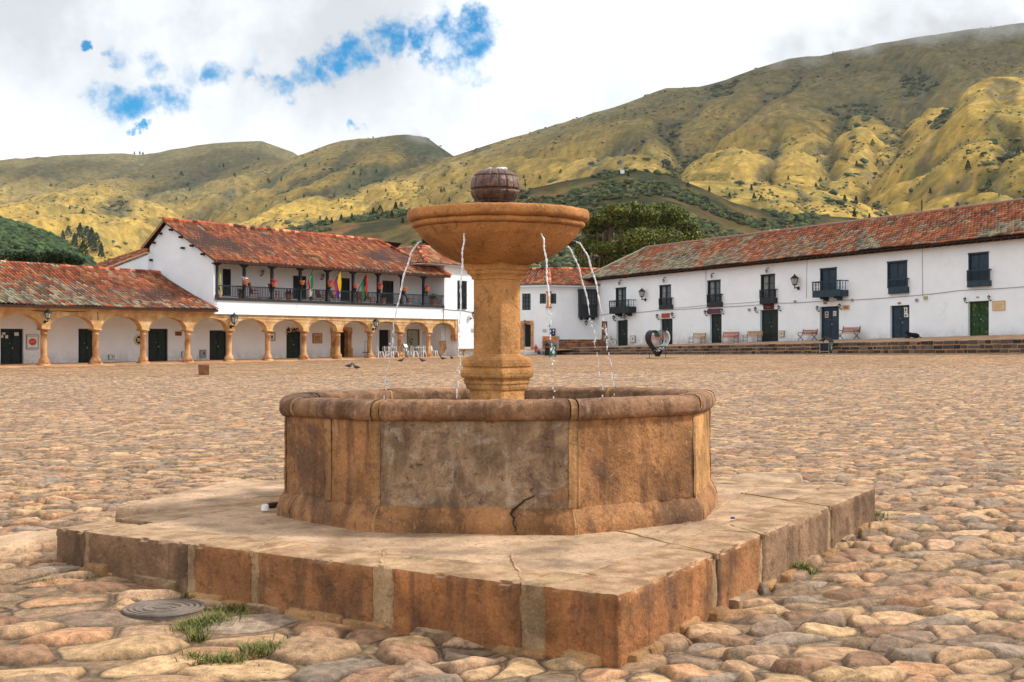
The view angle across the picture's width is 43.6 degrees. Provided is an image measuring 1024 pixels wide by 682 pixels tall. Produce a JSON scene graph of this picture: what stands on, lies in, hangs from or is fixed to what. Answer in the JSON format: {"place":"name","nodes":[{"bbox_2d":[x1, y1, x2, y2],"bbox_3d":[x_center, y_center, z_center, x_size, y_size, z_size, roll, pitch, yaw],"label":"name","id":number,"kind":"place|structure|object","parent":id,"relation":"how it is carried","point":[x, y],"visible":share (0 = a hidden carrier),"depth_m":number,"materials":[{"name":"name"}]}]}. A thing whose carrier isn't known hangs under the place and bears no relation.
{"place":"outdoors","nodes":[
{"label":"outdoors","id":0,"kind":"place"},
{"bbox_2d":[198,364,208,374],"bbox_3d":[-14.406,1.355,59.819,0.503,0.531,0.500,0,0,-18],"label":"wood block","id":1,"kind":"object","parent":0,"point":[203,369],"depth_m":59.60,"materials":[{"name":"brown wood"}]},
{"bbox_2d":[31,472,966,666],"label":"grass","id":2,"kind":"structure","parent":0,"point":[195,624],"depth_m":7.01,"materials":[{"name":"green plant"}]},
{"bbox_2d":[0,364,1023,681],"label":"cobblestone paving","id":3,"kind":"structure","parent":0,"point":[926,584],"depth_m":10.90,"materials":[{"name":"beige stone"}]},
{"bbox_2d":[0,531,56,558],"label":"flagstone","id":4,"kind":"object","parent":3,"relation":"on","point":[29,541],"visible":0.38,"depth_m":9.13,"materials":[{"name":"beige stone"}]},
{"bbox_2d":[122,598,205,619],"bbox_3d":[-2.076,1.650,7.641,0.484,0.130,0.484,0,0,0],"label":"manhole cover","id":5,"kind":"object","parent":3,"relation":"on","point":[167,609],"visible":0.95,"depth_m":7.58,"materials":[{"name":"metal"}]},
{"bbox_2d":[115,480,283,521],"bbox_3d":[-2.403,1.535,11.011,1.047,0.459,2.080,0,0,14],"label":"flagstone","id":6,"kind":"object","parent":3,"relation":"on","point":[230,490],"visible":0.28,"depth_m":10.79,"materials":[{"name":"beige stone"}]},
{"bbox_2d":[56,478,874,667],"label":"stone platform","id":7,"kind":"structure","parent":3,"relation":"on","point":[618,599],"depth_m":7.70,"materials":[{"name":"stone"}]},
{"bbox_2d":[261,502,277,510],"bbox_3d":[-1.792,1.231,9.569,0.168,0.062,0.067,0,0,-18],"label":"pipe fitting","id":8,"kind":"object","parent":7,"relation":"on","point":[266,507],"visible":0.84,"depth_m":9.54,"materials":[{"name":"white plastic"}]},
{"bbox_2d":[276,167,717,535],"bbox_3d":[-0.091,-0.031,10.137,3.491,2.680,3.484,0,0,0],"label":"fountain","id":9,"kind":"object","parent":7,"relation":"on","point":[496,445],"visible":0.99,"depth_m":8.77,"materials":[{"name":"stone"}]},
{"bbox_2d":[730,471,802,483],"bbox_3d":[2.716,1.604,13.735,0.687,0.316,0.901,0,0,22],"label":"flagstone","id":10,"kind":"object","parent":3,"relation":"on","point":[774,477],"visible":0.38,"depth_m":13.71,"materials":[{"name":"beige stone"}]},
{"bbox_2d":[0,23,1023,266],"bbox_3d":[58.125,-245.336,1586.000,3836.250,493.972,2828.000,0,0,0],"label":"hills","id":11,"kind":"structure","parent":0,"point":[895,61],"depth_m":1622.78,"materials":[{"name":"green plant"}]},
{"bbox_2d":[64,225,72,237],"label":"hill tree","id":12,"kind":"object","parent":11,"relation":"on","point":[68,229],"visible":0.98,"depth_m":1430.67,"materials":[{"name":"green plant"}]},
{"bbox_2d":[71,233,78,246],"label":"hill tree","id":13,"kind":"object","parent":11,"relation":"on","point":[73,241],"visible":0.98,"depth_m":1186.69,"materials":[{"name":"green plant"}]},
{"bbox_2d":[76,223,82,238],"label":"hill tree","id":14,"kind":"object","parent":11,"relation":"on","point":[79,228],"visible":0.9,"depth_m":1198.22,"materials":[{"name":"green plant"}]},
{"bbox_2d":[78,240,89,255],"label":"hill tree","id":15,"kind":"object","parent":11,"relation":"on","point":[83,245],"visible":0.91,"depth_m":415.71,"materials":[{"name":"green plant"}]},
{"bbox_2d":[79,225,89,244],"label":"hill tree","id":16,"kind":"object","parent":11,"relation":"on","point":[85,239],"visible":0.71,"depth_m":1185.64,"materials":[{"name":"green plant"}]},
{"bbox_2d":[86,227,95,249],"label":"hill tree","id":17,"kind":"object","parent":11,"relation":"on","point":[91,234],"visible":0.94,"depth_m":1121.59,"materials":[{"name":"green plant"}]},
{"bbox_2d":[89,232,102,252],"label":"hill tree","id":18,"kind":"object","parent":11,"relation":"on","point":[95,239],"visible":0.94,"depth_m":1116.36,"materials":[{"name":"green plant"}]},
{"bbox_2d":[98,244,104,258],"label":"hill tree","id":19,"kind":"object","parent":11,"relation":"on","point":[101,252],"visible":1,"depth_m":744.09,"materials":[{"name":"green plant"}]},
{"bbox_2d":[0,25,1023,314],"bbox_3d":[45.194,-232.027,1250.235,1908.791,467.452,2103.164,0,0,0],"label":"scrub","id":20,"kind":"object","parent":11,"relation":"on","point":[18,237],"visible":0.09,"depth_m":472.39,"materials":[{"name":"green plant"}]},
{"bbox_2d":[965,160,970,169],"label":"hill tree","id":21,"kind":"object","parent":11,"relation":"on","point":[967,162],"visible":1,"depth_m":780.40,"materials":[{"name":"green plant"}]},
{"bbox_2d":[0,353,1023,376],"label":"paving","id":22,"kind":"structure","parent":0,"point":[566,363],"depth_m":69.73,"materials":[{"name":"beige stone"}]},
{"bbox_2d":[543,341,556,357],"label":"litter bin","id":23,"kind":"object","parent":22,"relation":"on","point":[548,352],"visible":1,"depth_m":95.72,"materials":[{"name":"green metal"}]},
{"bbox_2d":[645,330,669,358],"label":"heart stand","id":24,"kind":"object","parent":22,"relation":"on","point":[660,350],"visible":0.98,"depth_m":86.74,"materials":[{"name":"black metal"}]},
{"bbox_2d":[819,337,832,353],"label":"litter bin","id":25,"kind":"object","parent":22,"relation":"on","point":[826,347],"visible":1,"depth_m":91.31,"materials":[{"name":"green metal"}]},
{"bbox_2d":[0,0,1023,159],"label":"sky","id":26,"kind":"structure","parent":0,"point":[78,77],"materials":[{"name":"white"}]},
{"bbox_2d":[520,347,593,351],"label":"pavement","id":27,"kind":"structure","parent":0,"point":[527,350],"depth_m":118.04,"materials":[{"name":"beige stone"}]},
{"bbox_2d":[573,334,1023,347],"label":"terrace","id":28,"kind":"structure","parent":0,"point":[1019,336],"depth_m":90.57,"materials":[{"name":"grey stone"}]},
{"bbox_2d":[602,321,606,346],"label":"information totem","id":29,"kind":"object","parent":28,"relation":"on","point":[604,323],"visible":0.81,"depth_m":117.49,"materials":[{"name":"brown metal"}]},
{"bbox_2d":[689,333,705,338],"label":"slatted bench","id":30,"kind":"object","parent":28,"relation":"on","point":[699,337],"visible":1,"depth_m":108.89,"materials":[{"name":"brown wood"}]},
{"bbox_2d":[719,332,738,341],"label":"slatted bench","id":31,"kind":"object","parent":28,"relation":"on","point":[730,336],"visible":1,"depth_m":105.64,"materials":[{"name":"brown wood"}]},
{"bbox_2d":[743,331,762,341],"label":"plank bench","id":32,"kind":"object","parent":28,"relation":"on","point":[754,334],"visible":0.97,"depth_m":103.33,"materials":[{"name":"brown wood"}]},
{"bbox_2d":[797,329,817,340],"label":"iron bench","id":33,"kind":"object","parent":28,"relation":"on","point":[813,332],"visible":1,"depth_m":98.38,"materials":[{"name":"brown wood"}]},
{"bbox_2d":[837,326,860,339],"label":"iron bench","id":34,"kind":"object","parent":28,"relation":"on","point":[851,329],"visible":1,"depth_m":94.88,"materials":[{"name":"brown wood"}]},
{"bbox_2d":[904,331,922,337],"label":"dog","id":35,"kind":"object","parent":28,"relation":"on","point":[914,335],"visible":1,"depth_m":89.17},
{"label":"town ground","id":36,"kind":"structure","parent":0,"visible":0},
{"bbox_2d":[0,250,41,262],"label":"shade tree","id":37,"kind":"object","parent":36,"relation":"on","point":[28,256],"visible":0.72,"depth_m":104.42,"materials":[{"name":"green plant"}]},
{"bbox_2d":[38,249,85,264],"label":"shade tree","id":38,"kind":"object","parent":36,"relation":"on","point":[58,256],"visible":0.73,"depth_m":107.44,"materials":[{"name":"green plant"}]},
{"bbox_2d":[0,260,230,367],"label":"arcade house","id":39,"kind":"structure","parent":36,"relation":"on","point":[99,314],"depth_m":80.44,"materials":[{"name":"stone"}]},
{"bbox_2d":[1,329,22,363],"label":"door","id":40,"kind":"structure","parent":39,"relation":"in","point":[11,347],"depth_m":77.01,"materials":[{"name":"green paint"}]},
{"bbox_2d":[26,334,38,348],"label":"framed sign","id":41,"kind":"object","parent":39,"relation":"attached to","point":[32,341],"visible":1,"depth_m":77.93,"materials":[{"name":"white paper"}]},
{"bbox_2d":[43,309,51,322],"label":"wall lantern","id":42,"kind":"object","parent":39,"relation":"attached to","point":[47,312],"depth_m":74.60,"materials":[{"name":"black glass"}]},
{"bbox_2d":[78,329,91,362],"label":"door","id":43,"kind":"structure","parent":39,"relation":"in","point":[84,335],"depth_m":81.28,"materials":[{"name":"green paint"}]},
{"bbox_2d":[96,248,151,269],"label":"wing","id":44,"kind":"structure","parent":39,"relation":"attached to","point":[138,259],"depth_m":89.95,"materials":[{"name":"white paint"}]},
{"bbox_2d":[134,335,139,344],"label":"round plaque","id":45,"kind":"object","parent":39,"relation":"attached to","point":[136,339],"visible":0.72,"depth_m":84.38,"materials":[{"name":"beige metal"}]},
{"bbox_2d":[148,329,166,360],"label":"door","id":46,"kind":"structure","parent":39,"relation":"in","point":[157,338],"depth_m":86.04,"materials":[{"name":"green paint"}]},
{"bbox_2d":[141,217,473,362],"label":"building","id":47,"kind":"structure","parent":36,"relation":"on","point":[190,256],"depth_m":94.03,"materials":[{"name":"paint"}]},
{"bbox_2d":[199,350,205,357],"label":"meter box","id":48,"kind":"object","parent":47,"relation":"attached to","point":[202,353],"visible":1,"depth_m":88.93,"materials":[{"name":"grey metal"}]},
{"bbox_2d":[210,330,225,359],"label":"door","id":49,"kind":"structure","parent":47,"relation":"in","point":[217,338],"depth_m":90.43,"materials":[{"name":"green paint"}]},
{"bbox_2d":[218,267,221,296],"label":"hanging plant","id":50,"kind":"object","parent":47,"relation":"on","point":[219,289],"visible":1,"depth_m":85.91,"materials":[{"name":"plant"}]},
{"bbox_2d":[223,269,230,295],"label":"door","id":51,"kind":"structure","parent":47,"relation":"in","point":[226,272],"depth_m":89.27,"materials":[{"name":"black wood"}]},
{"bbox_2d":[230,312,237,327],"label":"wall lantern","id":52,"kind":"object","parent":47,"relation":"attached to","point":[234,317],"depth_m":86.47,"materials":[{"name":"black glass"}]},
{"bbox_2d":[242,277,247,289],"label":"hanging flowerpot","id":53,"kind":"object","parent":47,"relation":"attached to","point":[245,281],"visible":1,"depth_m":87.37,"materials":[{"name":"ceramic"}]},
{"bbox_2d":[247,282,260,298],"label":"rocking chair","id":54,"kind":"object","parent":47,"relation":"on","point":[249,283],"visible":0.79,"depth_m":89.60,"materials":[{"name":"brown wood"}]},
{"bbox_2d":[270,332,274,340],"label":"framed picture","id":55,"kind":"object","parent":47,"relation":"attached to","point":[272,337],"visible":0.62,"depth_m":94.52,"materials":[{"name":"white ceramic"}]},
{"bbox_2d":[270,279,277,291],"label":"hanging flowerpot","id":56,"kind":"object","parent":47,"relation":"attached to","point":[274,283],"visible":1,"depth_m":89.63,"materials":[{"name":"ceramic"}]},
{"bbox_2d":[286,329,299,357],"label":"door","id":57,"kind":"structure","parent":47,"relation":"in","point":[293,338],"depth_m":96.57,"materials":[{"name":"green paint"}]},
{"bbox_2d":[286,327,300,333],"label":"dried garland","id":58,"kind":"object","parent":47,"relation":"attached to","point":[293,329],"visible":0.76,"depth_m":96.04},
{"bbox_2d":[293,276,305,299],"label":"door","id":59,"kind":"structure","parent":47,"relation":"in","point":[295,278],"depth_m":94.93,"materials":[{"name":"black wood"}]},
{"bbox_2d":[303,270,312,295],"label":"flag","id":60,"kind":"object","parent":47,"relation":"attached to","point":[310,283],"visible":1,"depth_m":92.10,"materials":[{"name":"multicoloured fabric"}]},
{"bbox_2d":[312,333,321,342],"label":"stone plaque","id":61,"kind":"object","parent":47,"relation":"attached to","point":[316,337],"visible":1,"depth_m":98.34,"materials":[{"name":"brown stone"}]},
{"bbox_2d":[327,280,332,291],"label":"hanging flowerpot","id":62,"kind":"object","parent":47,"relation":"attached to","point":[330,283],"visible":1,"depth_m":94.31,"materials":[{"name":"ceramic"}]},
{"bbox_2d":[327,271,340,298],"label":"flag","id":63,"kind":"object","parent":47,"relation":"attached to","point":[337,283],"visible":1,"depth_m":94.47,"materials":[{"name":"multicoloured fabric"}]},
{"bbox_2d":[340,331,344,356],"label":"dark doorway","id":64,"kind":"structure","parent":47,"relation":"in","point":[342,338],"depth_m":101.23,"materials":[{"name":"black wood"}]},
{"bbox_2d":[341,278,349,301],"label":"door","id":65,"kind":"structure","parent":47,"relation":"in","point":[345,282],"depth_m":99.27,"materials":[{"name":"black wood"}]},
{"bbox_2d":[354,271,367,300],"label":"flag","id":66,"kind":"object","parent":47,"relation":"attached to","point":[364,285],"visible":1,"depth_m":96.87,"materials":[{"name":"multicoloured fabric"}]},
{"bbox_2d":[355,291,374,302],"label":"wooden settee","id":67,"kind":"object","parent":47,"relation":"on","point":[362,297],"visible":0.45,"depth_m":99.51,"materials":[{"name":"brown wood"}]},
{"bbox_2d":[372,318,378,330],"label":"wall lantern","id":68,"kind":"object","parent":47,"relation":"attached to","point":[375,321],"depth_m":98.45,"materials":[{"name":"black glass"}]},
{"bbox_2d":[379,330,387,355],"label":"dark doorway","id":69,"kind":"structure","parent":47,"relation":"in","point":[383,334],"depth_m":105.26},
{"bbox_2d":[382,280,392,303],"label":"door","id":70,"kind":"structure","parent":47,"relation":"in","point":[387,287],"depth_m":103.48,"materials":[{"name":"black wood"}]},
{"bbox_2d":[407,329,419,352],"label":"glazed door","id":71,"kind":"structure","parent":47,"relation":"in","point":[413,335],"depth_m":108.13,"materials":[{"name":"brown wood"}]},
{"bbox_2d":[428,293,438,304],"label":"potted plant","id":72,"kind":"object","parent":47,"relation":"on","point":[434,300],"visible":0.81,"depth_m":105.55,"materials":[{"name":"brown plant"}]},
{"bbox_2d":[397,244,473,355],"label":"corner block","id":73,"kind":"structure","parent":36,"relation":"on","point":[442,343],"depth_m":107.79,"materials":[{"name":"paint"}]},
{"bbox_2d":[458,280,466,308],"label":"louvred window","id":74,"kind":"structure","parent":73,"relation":"in","point":[464,283],"depth_m":108.00,"materials":[{"name":"black wood"}]},
{"bbox_2d":[542,336,559,354],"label":"brick plinth","id":75,"kind":"structure","parent":36,"relation":"on","point":[555,339],"depth_m":119.30,"materials":[{"name":"orange brick"}]},
{"bbox_2d":[520,267,600,354],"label":"corner house","id":76,"kind":"structure","parent":36,"relation":"on","point":[568,310],"depth_m":120.89,"materials":[{"name":"white paint"}]},
{"bbox_2d":[522,293,530,309],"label":"window","id":77,"kind":"structure","parent":76,"relation":"in","point":[526,298],"depth_m":121.13,"materials":[{"name":"black glass"}]},
{"bbox_2d":[525,324,530,346],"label":"door","id":78,"kind":"structure","parent":76,"relation":"in","point":[528,326],"depth_m":121.07,"materials":[{"name":"black wood"}]},
{"bbox_2d":[540,294,545,303],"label":"corner window","id":79,"kind":"structure","parent":76,"relation":"in","point":[542,296],"depth_m":120.36,"materials":[{"name":"black glass"}]},
{"bbox_2d":[551,294,555,303],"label":"corner window","id":80,"kind":"structure","parent":76,"relation":"in","point":[553,296],"depth_m":120.30,"materials":[{"name":"black glass"}]},
{"bbox_2d":[578,289,597,319],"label":"oriel window","id":81,"kind":"structure","parent":76,"relation":"in","point":[583,312],"depth_m":121.04,"materials":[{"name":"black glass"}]},
{"bbox_2d":[559,339,601,350],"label":"brick wall","id":82,"kind":"structure","parent":36,"relation":"on","point":[572,343],"depth_m":120.17,"materials":[{"name":"brown brick"}]},
{"bbox_2d":[573,201,708,278],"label":"fig tree","id":83,"kind":"object","parent":36,"relation":"on","point":[672,219],"visible":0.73,"depth_m":148.85,"materials":[{"name":"green plant"}]},
{"bbox_2d":[557,349,1023,354],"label":"stone step","id":84,"kind":"object","parent":36,"relation":"on","point":[872,351],"visible":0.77,"depth_m":90.81,"materials":[{"name":"brown stone"}]},
{"bbox_2d":[559,344,1023,352],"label":"stone step","id":85,"kind":"object","parent":84,"relation":"on","point":[977,346],"visible":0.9,"depth_m":90.38,"materials":[{"name":"brown stone"}]},
{"bbox_2d":[563,339,1023,349],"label":"stone step","id":86,"kind":"object","parent":85,"relation":"on","point":[972,342],"visible":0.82,"depth_m":90.45,"materials":[{"name":"stone"}]},
{"bbox_2d":[582,198,1023,346],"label":"terrace house","id":87,"kind":"structure","parent":36,"relation":"on","point":[946,261],"depth_m":97.70,"materials":[{"name":"white paint"}]},
{"bbox_2d":[609,287,635,316],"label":"window","id":88,"kind":"structure","parent":87,"relation":"in","point":[619,307],"depth_m":118.15,"materials":[{"name":"black glass"}]},
{"bbox_2d":[618,320,627,345],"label":"door","id":89,"kind":"structure","parent":87,"relation":"in","point":[622,324],"depth_m":118.90,"materials":[{"name":"green paint"}]},
{"bbox_2d":[630,335,635,341],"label":"meter box","id":90,"kind":"object","parent":87,"relation":"attached to","point":[633,338],"visible":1,"depth_m":116.98,"materials":[{"name":"grey metal"}]},
{"bbox_2d":[638,288,645,300],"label":"wall lantern","id":91,"kind":"object","parent":87,"relation":"attached to","point":[641,291],"depth_m":115.35,"materials":[{"name":"black glass"}]},
{"bbox_2d":[661,313,669,317],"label":"red signboard","id":92,"kind":"object","parent":87,"relation":"attached to","point":[665,315],"visible":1,"depth_m":113.33,"materials":[{"name":"wood"}]},
{"bbox_2d":[658,284,673,308],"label":"window","id":93,"kind":"structure","parent":87,"relation":"in","point":[665,299],"depth_m":113.48,"materials":[{"name":"black glass"}]},
{"bbox_2d":[662,318,672,343],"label":"door","id":94,"kind":"structure","parent":87,"relation":"in","point":[667,324],"depth_m":113.37,"materials":[{"name":"green paint"}]},
{"bbox_2d":[707,308,720,313],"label":"purple signboard","id":95,"kind":"object","parent":87,"relation":"attached to","point":[712,311],"visible":1,"depth_m":108.12},
{"bbox_2d":[706,279,722,306],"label":"window","id":96,"kind":"structure","parent":87,"relation":"in","point":[714,296],"depth_m":108.18,"materials":[{"name":"black glass"}]},
{"bbox_2d":[712,314,721,342],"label":"door","id":97,"kind":"structure","parent":87,"relation":"in","point":[716,318],"depth_m":108.23,"materials":[{"name":"green paint"}]},
{"bbox_2d":[763,304,773,309],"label":"brown signboard","id":98,"kind":"object","parent":87,"relation":"attached to","point":[768,306],"visible":1,"depth_m":102.67,"materials":[{"name":"red wood"}]},
{"bbox_2d":[759,273,777,303],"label":"window","id":99,"kind":"structure","parent":87,"relation":"in","point":[767,294],"depth_m":102.87,"materials":[{"name":"black glass"}]},
{"bbox_2d":[762,309,777,341],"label":"door","id":100,"kind":"structure","parent":87,"relation":"in","point":[769,318],"depth_m":103.00,"materials":[{"name":"green paint"}]},
{"bbox_2d":[779,330,784,336],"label":"meter box","id":101,"kind":"object","parent":87,"relation":"attached to","point":[782,333],"visible":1,"depth_m":101.33,"materials":[{"name":"grey metal"}]},
{"bbox_2d":[790,274,799,289],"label":"wall lantern","id":102,"kind":"object","parent":87,"relation":"attached to","point":[794,279],"depth_m":99.68,"materials":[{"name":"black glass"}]},
{"bbox_2d":[821,306,838,339],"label":"door","id":103,"kind":"structure","parent":87,"relation":"in","point":[830,325],"depth_m":97.64,"materials":[{"name":"blue paint"}]},
{"bbox_2d":[812,267,848,300],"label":"window","id":104,"kind":"structure","parent":87,"relation":"in","point":[828,281],"depth_m":97.04,"materials":[{"name":"blue paint"}]},
{"bbox_2d":[887,260,908,293],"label":"window","id":105,"kind":"structure","parent":87,"relation":"in","point":[897,280],"depth_m":91.99,"materials":[{"name":"blue paint"}]},
{"bbox_2d":[892,305,908,337],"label":"door","id":106,"kind":"structure","parent":87,"relation":"in","point":[900,324],"depth_m":92.13,"materials":[{"name":"blue paint"}]},
{"bbox_2d":[903,307,907,316],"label":"black white poster","id":107,"kind":"object","parent":87,"relation":"attached to","point":[905,311],"visible":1,"depth_m":91.66,"materials":[{"name":"paper"}]},
{"bbox_2d":[966,251,991,286],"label":"window","id":108,"kind":"structure","parent":87,"relation":"in","point":[978,272],"depth_m":86.29,"materials":[{"name":"blue paint"}]},
{"bbox_2d":[970,301,988,335],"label":"door","id":109,"kind":"structure","parent":87,"relation":"in","point":[979,310],"depth_m":86.54,"materials":[{"name":"green paint"}]},
{"bbox_2d":[992,300,1004,310],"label":"beige plaque","id":110,"kind":"object","parent":87,"relation":"attached to","point":[998,305],"visible":1,"depth_m":84.97,"materials":[{"name":"stone"}]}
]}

